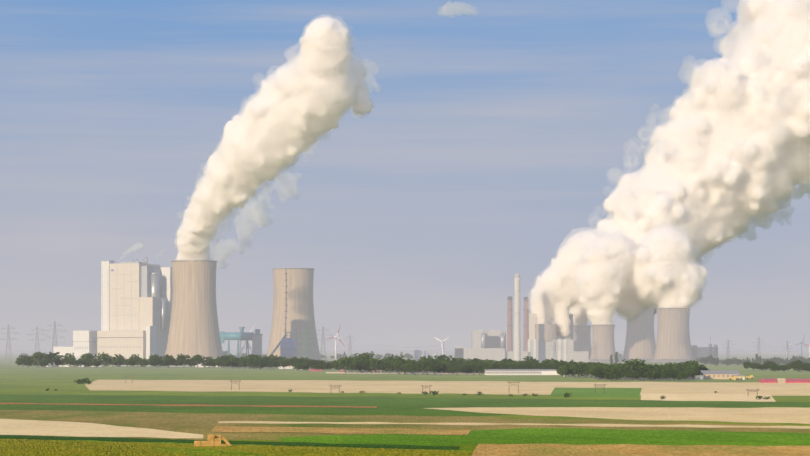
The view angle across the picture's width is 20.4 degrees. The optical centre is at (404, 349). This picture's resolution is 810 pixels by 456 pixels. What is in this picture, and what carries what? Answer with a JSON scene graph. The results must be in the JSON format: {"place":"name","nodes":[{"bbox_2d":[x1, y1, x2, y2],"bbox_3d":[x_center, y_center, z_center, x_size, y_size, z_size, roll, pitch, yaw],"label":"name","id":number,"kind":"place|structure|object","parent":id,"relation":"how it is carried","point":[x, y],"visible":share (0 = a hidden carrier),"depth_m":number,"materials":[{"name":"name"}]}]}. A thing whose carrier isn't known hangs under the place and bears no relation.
{"place":"outdoors","nodes":[
{"label":"outdoors","id":0,"kind":"place"},
{"bbox_2d":[0,419,202,437],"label":"pale field","id":1,"kind":"structure","parent":0,"point":[36,427],"depth_m":733.81,"materials":[{"name":"beige soil"}]},
{"bbox_2d":[0,403,376,407],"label":"field","id":2,"kind":"structure","parent":0,"point":[196,405],"depth_m":1059.24,"materials":[{"name":"brown soil"}]},
{"bbox_2d":[0,351,809,450],"bbox_3d":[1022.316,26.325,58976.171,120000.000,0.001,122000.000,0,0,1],"label":"ground","id":3,"kind":"structure","parent":0,"point":[25,380],"depth_m":2157.04,"materials":[{"name":"green plant"}]},
{"bbox_2d":[0,323,18,362],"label":"pylon","id":4,"kind":"object","parent":3,"relation":"on","point":[9,348],"visible":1,"depth_m":4398.00,"materials":[{"name":"silver metal"}]},
{"bbox_2d":[16,355,31,366],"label":"tree","id":5,"kind":"object","parent":3,"relation":"on","point":[19,360],"visible":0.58,"depth_m":3419.83,"materials":[{"name":"green plant"}]},
{"bbox_2d":[27,327,47,353],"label":"pylon","id":6,"kind":"object","parent":3,"relation":"on","point":[37,339],"visible":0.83,"depth_m":4697.51,"materials":[{"name":"silver metal"}]},
{"bbox_2d":[31,352,44,366],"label":"tree","id":7,"kind":"object","parent":3,"relation":"on","point":[37,356],"visible":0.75,"depth_m":3421.48,"materials":[{"name":"green plant"}]},
{"bbox_2d":[38,360,48,367],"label":"tree","id":8,"kind":"object","parent":3,"relation":"on","point":[44,363],"visible":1,"depth_m":3316.97,"materials":[{"name":"green plant"}]},
{"bbox_2d":[40,352,62,366],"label":"tree","id":9,"kind":"object","parent":3,"relation":"on","point":[53,358],"visible":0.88,"depth_m":3419.86,"materials":[{"name":"green plant"}]},
{"bbox_2d":[44,322,65,352],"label":"pylon","id":10,"kind":"object","parent":3,"relation":"on","point":[56,337],"visible":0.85,"depth_m":4396.64,"materials":[{"name":"silver metal"}]},
{"bbox_2d":[61,353,76,366],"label":"tree","id":11,"kind":"object","parent":3,"relation":"on","point":[71,357],"visible":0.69,"depth_m":3420.61,"materials":[{"name":"green plant"}]},
{"bbox_2d":[66,359,81,367],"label":"tree","id":12,"kind":"object","parent":3,"relation":"on","point":[75,362],"visible":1,"depth_m":3352.29,"materials":[{"name":"green plant"}]},
{"bbox_2d":[80,359,90,367],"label":"tree","id":13,"kind":"object","parent":3,"relation":"on","point":[85,363],"visible":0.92,"depth_m":3366.89,"materials":[{"name":"green plant"}]},
{"bbox_2d":[80,353,93,366],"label":"tree","id":14,"kind":"object","parent":3,"relation":"on","point":[88,356],"visible":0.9,"depth_m":3422.01,"materials":[{"name":"green plant"}]},
{"bbox_2d":[88,359,99,367],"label":"tree","id":15,"kind":"object","parent":3,"relation":"on","point":[94,363],"visible":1,"depth_m":3323.56,"materials":[{"name":"green plant"}]},
{"bbox_2d":[93,352,111,366],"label":"tree","id":16,"kind":"object","parent":3,"relation":"on","point":[105,360],"visible":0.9,"depth_m":3420.51,"materials":[{"name":"green plant"}]},
{"bbox_2d":[54,257,172,365],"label":"boiler house","id":17,"kind":"structure","parent":3,"relation":"on","point":[136,303],"depth_m":3742.88,"materials":[{"name":"grey metal"}]},
{"bbox_2d":[112,354,124,366],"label":"tree","id":18,"kind":"object","parent":3,"relation":"on","point":[120,359],"visible":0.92,"depth_m":3417.61,"materials":[{"name":"green plant"}]},
{"bbox_2d":[129,356,142,367],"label":"tree","id":19,"kind":"object","parent":3,"relation":"on","point":[136,361],"visible":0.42,"depth_m":3390.15,"materials":[{"name":"green plant"}]},
{"bbox_2d":[137,358,148,367],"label":"tree","id":20,"kind":"object","parent":3,"relation":"on","point":[144,362],"visible":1,"depth_m":3322.64,"materials":[{"name":"green plant"}]},
{"bbox_2d":[148,354,161,366],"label":"tree","id":21,"kind":"object","parent":3,"relation":"on","point":[152,357],"visible":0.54,"depth_m":3418.59,"materials":[{"name":"green plant"}]},
{"bbox_2d":[149,358,164,367],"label":"tree","id":22,"kind":"object","parent":3,"relation":"on","point":[154,363],"visible":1,"depth_m":3288.06,"materials":[{"name":"green plant"}]},
{"bbox_2d":[159,354,174,367],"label":"tree","id":23,"kind":"object","parent":3,"relation":"on","point":[168,357],"visible":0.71,"depth_m":3319.75,"materials":[{"name":"green plant"}]},
{"bbox_2d":[175,354,191,367],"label":"tree","id":24,"kind":"object","parent":3,"relation":"on","point":[182,358],"visible":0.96,"depth_m":3318.12,"materials":[{"name":"green plant"}]},
{"bbox_2d":[165,260,223,366],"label":"cooling tower","id":25,"kind":"structure","parent":3,"relation":"on","point":[194,329],"depth_m":3598.95,"materials":[{"name":"concrete"}]},
{"bbox_2d":[191,354,205,367],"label":"tree","id":26,"kind":"object","parent":3,"relation":"on","point":[198,358],"visible":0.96,"depth_m":3319.74,"materials":[{"name":"green plant"}]},
{"bbox_2d":[200,356,214,367],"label":"tree","id":27,"kind":"object","parent":3,"relation":"on","point":[206,360],"visible":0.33,"depth_m":3323.67,"materials":[{"name":"green plant"}]},
{"bbox_2d":[194,435,231,446],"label":"straw bale stack","id":28,"kind":"object","parent":3,"relation":"on","point":[214,440],"visible":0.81,"depth_m":610.63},
{"bbox_2d":[218,356,229,367],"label":"tree","id":29,"kind":"object","parent":3,"relation":"on","point":[225,359],"visible":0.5,"depth_m":3243.79,"materials":[{"name":"green plant"}]},
{"bbox_2d":[0,435,459,449],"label":"field strip","id":30,"kind":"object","parent":3,"relation":"on","point":[123,439],"visible":0.69,"depth_m":637.70,"materials":[{"name":"green plant"}]},
{"bbox_2d":[0,438,473,455],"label":"field","id":31,"kind":"structure","parent":3,"relation":"on","point":[20,447],"depth_m":582.98,"materials":[{"name":"green plant"}]},
{"bbox_2d":[219,327,262,357],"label":"industrial building","id":32,"kind":"structure","parent":3,"relation":"on","point":[255,338],"depth_m":3804.91,"materials":[{"name":"teal paint"}]},
{"bbox_2d":[246,357,263,368],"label":"tree","id":33,"kind":"object","parent":3,"relation":"on","point":[250,361],"visible":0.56,"depth_m":3104.12,"materials":[{"name":"green plant"}]},
{"bbox_2d":[252,359,267,369],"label":"tree","id":34,"kind":"object","parent":3,"relation":"on","point":[259,364],"visible":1,"depth_m":2985.01,"materials":[{"name":"green plant"}]},
{"bbox_2d":[267,360,281,368],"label":"tree","id":35,"kind":"object","parent":3,"relation":"on","point":[274,364],"visible":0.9,"depth_m":3063.36,"materials":[{"name":"green plant"}]},
{"bbox_2d":[270,332,296,358],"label":"industrial building","id":36,"kind":"structure","parent":3,"relation":"on","point":[288,348],"depth_m":3828.25,"materials":[{"name":"paint"}]},
{"bbox_2d":[279,359,289,368],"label":"tree","id":37,"kind":"object","parent":3,"relation":"on","point":[285,363],"visible":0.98,"depth_m":3090.64,"materials":[{"name":"green plant"}]},
{"bbox_2d":[267,268,320,360],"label":"cooling tower","id":38,"kind":"structure","parent":3,"relation":"on","point":[293,309],"depth_m":3942.51,"materials":[{"name":"concrete"}]},
{"bbox_2d":[289,358,301,365],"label":"tree","id":39,"kind":"object","parent":3,"relation":"on","point":[294,360],"visible":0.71,"depth_m":3074.15,"materials":[{"name":"green plant"}]},
{"bbox_2d":[296,362,307,370],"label":"tree","id":40,"kind":"object","parent":3,"relation":"on","point":[302,365],"visible":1,"depth_m":2805.92,"materials":[{"name":"green plant"}]},
{"bbox_2d":[294,330,315,358],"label":"pylon","id":41,"kind":"object","parent":3,"relation":"on","point":[304,340],"visible":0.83,"depth_m":3387.15,"materials":[{"name":"silver metal"}]},
{"bbox_2d":[317,327,333,361],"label":"pylon","id":42,"kind":"object","parent":3,"relation":"on","point":[321,351],"visible":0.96,"depth_m":4387.32,"materials":[{"name":"silver metal"}]},
{"bbox_2d":[327,324,343,360],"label":"wind turbine","id":43,"kind":"object","parent":3,"relation":"on","point":[335,343],"visible":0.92,"depth_m":4586.65,"materials":[{"name":"white metal"}]},
{"bbox_2d":[211,426,470,434],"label":"dry field","id":44,"kind":"structure","parent":3,"relation":"on","point":[340,430],"depth_m":729.78,"materials":[{"name":"brown soil"}]},
{"bbox_2d":[338,358,353,372],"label":"tree","id":45,"kind":"object","parent":3,"relation":"on","point":[344,363],"visible":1,"depth_m":2526.86,"materials":[{"name":"green plant"}]},
{"bbox_2d":[344,335,357,357],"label":"pylon","id":46,"kind":"object","parent":3,"relation":"on","point":[350,345],"visible":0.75,"depth_m":5186.77,"materials":[{"name":"silver metal"}]},
{"bbox_2d":[351,357,369,372],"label":"tree","id":47,"kind":"object","parent":3,"relation":"on","point":[355,360],"visible":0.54,"depth_m":2562.68,"materials":[{"name":"green plant"}]},
{"bbox_2d":[355,359,369,372],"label":"tree","id":48,"kind":"object","parent":3,"relation":"on","point":[363,366],"visible":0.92,"depth_m":2553.99,"materials":[{"name":"green plant"}]},
{"bbox_2d":[353,352,374,371],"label":"tree","id":49,"kind":"object","parent":3,"relation":"on","point":[366,356],"visible":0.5,"depth_m":2638.45,"materials":[{"name":"green plant"}]},
{"bbox_2d":[364,360,381,372],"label":"tree","id":50,"kind":"object","parent":3,"relation":"on","point":[375,364],"visible":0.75,"depth_m":2555.85,"materials":[{"name":"green plant"}]},
{"bbox_2d":[368,358,383,372],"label":"tree","id":51,"kind":"object","parent":3,"relation":"on","point":[373,359],"visible":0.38,"depth_m":2568.93,"materials":[{"name":"green plant"}]},
{"bbox_2d":[381,360,394,372],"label":"tree","id":52,"kind":"object","parent":3,"relation":"on","point":[387,366],"visible":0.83,"depth_m":2523.58,"materials":[{"name":"green plant"}]},
{"bbox_2d":[382,354,404,371],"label":"tree","id":53,"kind":"object","parent":3,"relation":"on","point":[389,358],"visible":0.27,"depth_m":2631.27,"materials":[{"name":"green plant"}]},
{"bbox_2d":[391,358,407,373],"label":"tree","id":54,"kind":"object","parent":3,"relation":"on","point":[396,366],"visible":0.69,"depth_m":2466.52,"materials":[{"name":"green plant"}]},
{"bbox_2d":[0,410,809,440],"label":"field olive","id":55,"kind":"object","parent":3,"relation":"on","point":[204,424],"visible":0.54,"depth_m":815.20,"materials":[{"name":"green plant"}]},
{"bbox_2d":[218,421,809,428],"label":"tan field","id":56,"kind":"structure","parent":55,"relation":"on","point":[619,425],"depth_m":792.58,"materials":[{"name":"beige soil"}]},
{"bbox_2d":[0,394,809,415],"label":"dark green field","id":57,"kind":"structure","parent":3,"relation":"on","point":[402,406],"depth_m":1085.63,"materials":[{"name":"green plant"}]},
{"bbox_2d":[426,407,809,423],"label":"tan field","id":58,"kind":"structure","parent":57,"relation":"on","point":[777,415],"depth_m":946.15,"materials":[{"name":"beige soil"}]},
{"bbox_2d":[326,372,484,373],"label":"pale field","id":59,"kind":"structure","parent":3,"relation":"on","point":[388,373],"depth_m":2505.27,"materials":[{"name":"beige soil"}]},
{"bbox_2d":[401,363,409,374],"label":"tree","id":60,"kind":"object","parent":3,"relation":"on","point":[404,367],"visible":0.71,"depth_m":2417.74,"materials":[{"name":"green plant"}]},
{"bbox_2d":[407,362,420,374],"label":"tree","id":61,"kind":"object","parent":3,"relation":"on","point":[412,367],"visible":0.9,"depth_m":2378.12,"materials":[{"name":"green plant"}]},
{"bbox_2d":[414,350,437,360],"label":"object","id":62,"kind":"object","parent":3,"relation":"on","point":[418,354],"visible":0.56,"depth_m":4280.81,"materials":[{"name":"grey metal"}]},
{"bbox_2d":[417,361,438,374],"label":"tree","id":63,"kind":"object","parent":3,"relation":"on","point":[428,366],"visible":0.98,"depth_m":2366.27,"materials":[{"name":"green plant"}]},
{"bbox_2d":[430,360,445,374],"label":"tree","id":64,"kind":"object","parent":3,"relation":"on","point":[440,365],"visible":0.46,"depth_m":2388.14,"materials":[{"name":"green plant"}]},
{"bbox_2d":[430,355,451,372],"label":"tree","id":65,"kind":"object","parent":3,"relation":"on","point":[441,358],"visible":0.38,"depth_m":2622.66,"materials":[{"name":"green plant"}]},
{"bbox_2d":[85,380,809,395],"bbox_3d":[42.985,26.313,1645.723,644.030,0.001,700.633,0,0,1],"label":"tan field","id":66,"kind":"structure","parent":3,"relation":"on","point":[545,388],"depth_m":1623.84,"materials":[{"name":"beige soil"}]},
{"bbox_2d":[441,358,465,369],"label":"tree","id":67,"kind":"object","parent":3,"relation":"on","point":[453,360],"visible":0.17,"depth_m":2504.06,"materials":[{"name":"green plant"}]},
{"bbox_2d":[447,365,466,374],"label":"tree","id":68,"kind":"object","parent":3,"relation":"on","point":[454,369],"visible":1,"depth_m":2373.60,"materials":[{"name":"green plant"}]},
{"bbox_2d":[462,364,472,374],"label":"tree","id":69,"kind":"object","parent":3,"relation":"on","point":[468,369],"visible":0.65,"depth_m":2388.49,"materials":[{"name":"green plant"}]},
{"bbox_2d":[472,364,486,374],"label":"tree","id":70,"kind":"object","parent":3,"relation":"on","point":[478,368],"visible":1,"depth_m":2368.62,"materials":[{"name":"green plant"}]},
{"bbox_2d":[507,296,512,350],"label":"chimney","id":71,"kind":"object","parent":3,"relation":"on","point":[509,330],"visible":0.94,"depth_m":5036.70,"materials":[{"name":"grey"}]},
{"bbox_2d":[514,273,520,360],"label":"white chimney","id":72,"kind":"object","parent":3,"relation":"on","point":[517,344],"visible":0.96,"depth_m":4875.74,"materials":[{"name":"white concrete"}]},
{"bbox_2d":[514,362,528,368],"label":"tree","id":73,"kind":"object","parent":3,"relation":"on","point":[522,366],"visible":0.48,"depth_m":2439.03,"materials":[{"name":"green plant"}]},
{"bbox_2d":[484,369,559,374],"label":"long livestock shed","id":74,"kind":"structure","parent":3,"relation":"on","point":[521,372],"depth_m":2364.39,"materials":[{"name":"grey"}]},
{"bbox_2d":[523,297,528,350],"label":"chimney","id":75,"kind":"object","parent":3,"relation":"on","point":[526,323],"visible":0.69,"depth_m":5036.11,"materials":[{"name":"brown"}]},
{"bbox_2d":[532,362,545,368],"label":"tree","id":76,"kind":"object","parent":3,"relation":"on","point":[539,366],"visible":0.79,"depth_m":2438.47,"materials":[{"name":"green plant"}]},
{"bbox_2d":[279,428,809,445],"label":"green field","id":77,"kind":"structure","parent":3,"relation":"on","point":[577,436],"depth_m":666.84,"materials":[{"name":"green plant"}]},
{"bbox_2d":[549,360,567,368],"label":"tree","id":78,"kind":"object","parent":3,"relation":"on","point":[554,364],"visible":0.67,"depth_m":2472.05,"materials":[{"name":"green plant"}]},
{"bbox_2d":[558,365,570,377],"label":"tree","id":79,"kind":"object","parent":3,"relation":"on","point":[563,369],"visible":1,"depth_m":2109.89,"materials":[{"name":"green plant"}]},
{"bbox_2d":[569,314,573,339],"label":"chimney","id":80,"kind":"object","parent":3,"relation":"on","point":[571,320],"visible":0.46,"depth_m":5123.76,"materials":[{"name":"grey"}]},
{"bbox_2d":[570,361,587,377],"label":"tree","id":81,"kind":"object","parent":3,"relation":"on","point":[578,363],"visible":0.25,"depth_m":2117.38,"materials":[{"name":"green plant"}]},
{"bbox_2d":[572,363,590,377],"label":"tree","id":82,"kind":"object","parent":3,"relation":"on","point":[580,368],"visible":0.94,"depth_m":2106.25,"materials":[{"name":"green plant"}]},
{"bbox_2d":[573,325,591,359],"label":"building","id":83,"kind":"structure","parent":3,"relation":"on","point":[582,338],"depth_m":5220.68,"materials":[{"name":"concrete"}]},
{"bbox_2d":[455,313,717,361],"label":"old plant buildings","id":84,"kind":"structure","parent":3,"relation":"on","point":[489,345],"depth_m":4980.34,"materials":[{"name":"concrete"}]},
{"bbox_2d":[535,324,556,340],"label":"roof drum cooler","id":85,"kind":"object","parent":84,"relation":"on","point":[545,332],"visible":0.85,"depth_m":4978.35,"materials":[{"name":"metal"}]},
{"bbox_2d":[550,387,641,396],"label":"green field","id":86,"kind":"structure","parent":3,"relation":"on","point":[609,392],"depth_m":1393.73,"materials":[{"name":"green plant"}]},
{"bbox_2d":[591,367,604,379],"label":"tree","id":87,"kind":"object","parent":3,"relation":"on","point":[598,372],"visible":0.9,"depth_m":1952.20,"materials":[{"name":"green plant"}]},
{"bbox_2d":[587,324,615,361],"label":"cooling tower","id":88,"kind":"structure","parent":3,"relation":"on","point":[603,336],"depth_m":4916.44,"materials":[{"name":"concrete"}]},
{"bbox_2d":[602,368,620,380],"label":"tree","id":89,"kind":"object","parent":3,"relation":"on","point":[607,373],"visible":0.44,"depth_m":1912.57,"materials":[{"name":"green plant"}]},
{"bbox_2d":[608,370,620,380],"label":"tree","id":90,"kind":"object","parent":3,"relation":"on","point":[613,374],"visible":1,"depth_m":1893.28,"materials":[{"name":"green plant"}]},
{"bbox_2d":[618,368,630,379],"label":"tree","id":91,"kind":"object","parent":3,"relation":"on","point":[623,371],"visible":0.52,"depth_m":1968.09,"materials":[{"name":"green plant"}]},
{"bbox_2d":[618,358,645,378],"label":"tree","id":92,"kind":"object","parent":3,"relation":"on","point":[628,362],"visible":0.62,"depth_m":2031.83,"materials":[{"name":"green plant"}]},
{"bbox_2d":[629,361,645,378],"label":"tree","id":93,"kind":"object","parent":3,"relation":"on","point":[636,364],"visible":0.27,"depth_m":2028.80,"materials":[{"name":"green plant"}]},
{"bbox_2d":[631,369,647,380],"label":"tree","id":94,"kind":"object","parent":3,"relation":"on","point":[638,373],"visible":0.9,"depth_m":1930.61,"materials":[{"name":"green plant"}]},
{"bbox_2d":[622,309,658,360],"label":"cooling tower","id":95,"kind":"structure","parent":3,"relation":"on","point":[640,343],"depth_m":5275.58,"materials":[{"name":"concrete"}]},
{"bbox_2d":[472,444,809,455],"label":"dry field","id":96,"kind":"structure","parent":3,"relation":"on","point":[591,450],"depth_m":586.38,"materials":[{"name":"brown soil"}]},
{"bbox_2d":[643,370,658,380],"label":"tree","id":97,"kind":"object","parent":3,"relation":"on","point":[650,375],"visible":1,"depth_m":1893.20,"materials":[{"name":"green plant"}]},
{"bbox_2d":[653,368,662,380],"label":"tree","id":98,"kind":"object","parent":3,"relation":"on","point":[660,373],"visible":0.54,"depth_m":1926.19,"materials":[{"name":"green plant"}]},
{"bbox_2d":[661,370,677,380],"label":"tree","id":99,"kind":"object","parent":3,"relation":"on","point":[669,374],"visible":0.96,"depth_m":1913.81,"materials":[{"name":"green plant"}]},
{"bbox_2d":[652,308,693,361],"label":"cooling tower","id":100,"kind":"structure","parent":3,"relation":"on","point":[673,338],"depth_m":4883.78,"materials":[{"name":"concrete"}]},
{"bbox_2d":[675,371,688,380],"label":"tree","id":101,"kind":"object","parent":3,"relation":"on","point":[681,374],"visible":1,"depth_m":1898.08,"materials":[{"name":"green plant"}]},
{"bbox_2d":[676,363,696,378],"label":"tree","id":102,"kind":"object","parent":3,"relation":"on","point":[687,365],"visible":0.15,"depth_m":2053.79,"materials":[{"name":"green plant"}]},
{"bbox_2d":[684,370,695,379],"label":"tree","id":103,"kind":"object","parent":3,"relation":"on","point":[689,372],"visible":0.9,"depth_m":1971.51,"materials":[{"name":"green plant"}]},
{"bbox_2d":[684,366,699,379],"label":"tree","id":104,"kind":"object","parent":3,"relation":"on","point":[692,367],"visible":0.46,"depth_m":1996.12,"materials":[{"name":"green plant"}]},
{"bbox_2d":[641,394,775,401],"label":"pale field","id":105,"kind":"structure","parent":3,"relation":"on","point":[713,397],"depth_m":1246.33,"materials":[{"name":"beige soil"}]},
{"bbox_2d":[747,362,760,370],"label":"tree","id":106,"kind":"object","parent":3,"relation":"on","point":[753,365],"visible":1,"depth_m":2825.18,"materials":[{"name":"green plant"}]},
{"bbox_2d":[759,379,809,382],"bbox_3d":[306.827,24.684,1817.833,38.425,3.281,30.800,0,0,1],"label":"train","id":107,"kind":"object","parent":3,"relation":"on","point":[786,381],"depth_m":1806.55,"materials":[{"name":"red"}]},
{"bbox_2d":[794,362,808,371],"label":"tree","id":108,"kind":"object","parent":3,"relation":"on","point":[801,366],"visible":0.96,"depth_m":2662.86,"materials":[{"name":"green plant"}]},
{"bbox_2d":[0,0,809,350],"label":"sky","id":109,"kind":"structure","parent":0,"point":[620,158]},
{"bbox_2d":[700,370,739,378],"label":"building","id":110,"kind":"structure","parent":0,"point":[717,374],"depth_m":2028.43,"materials":[{"name":"grey"}]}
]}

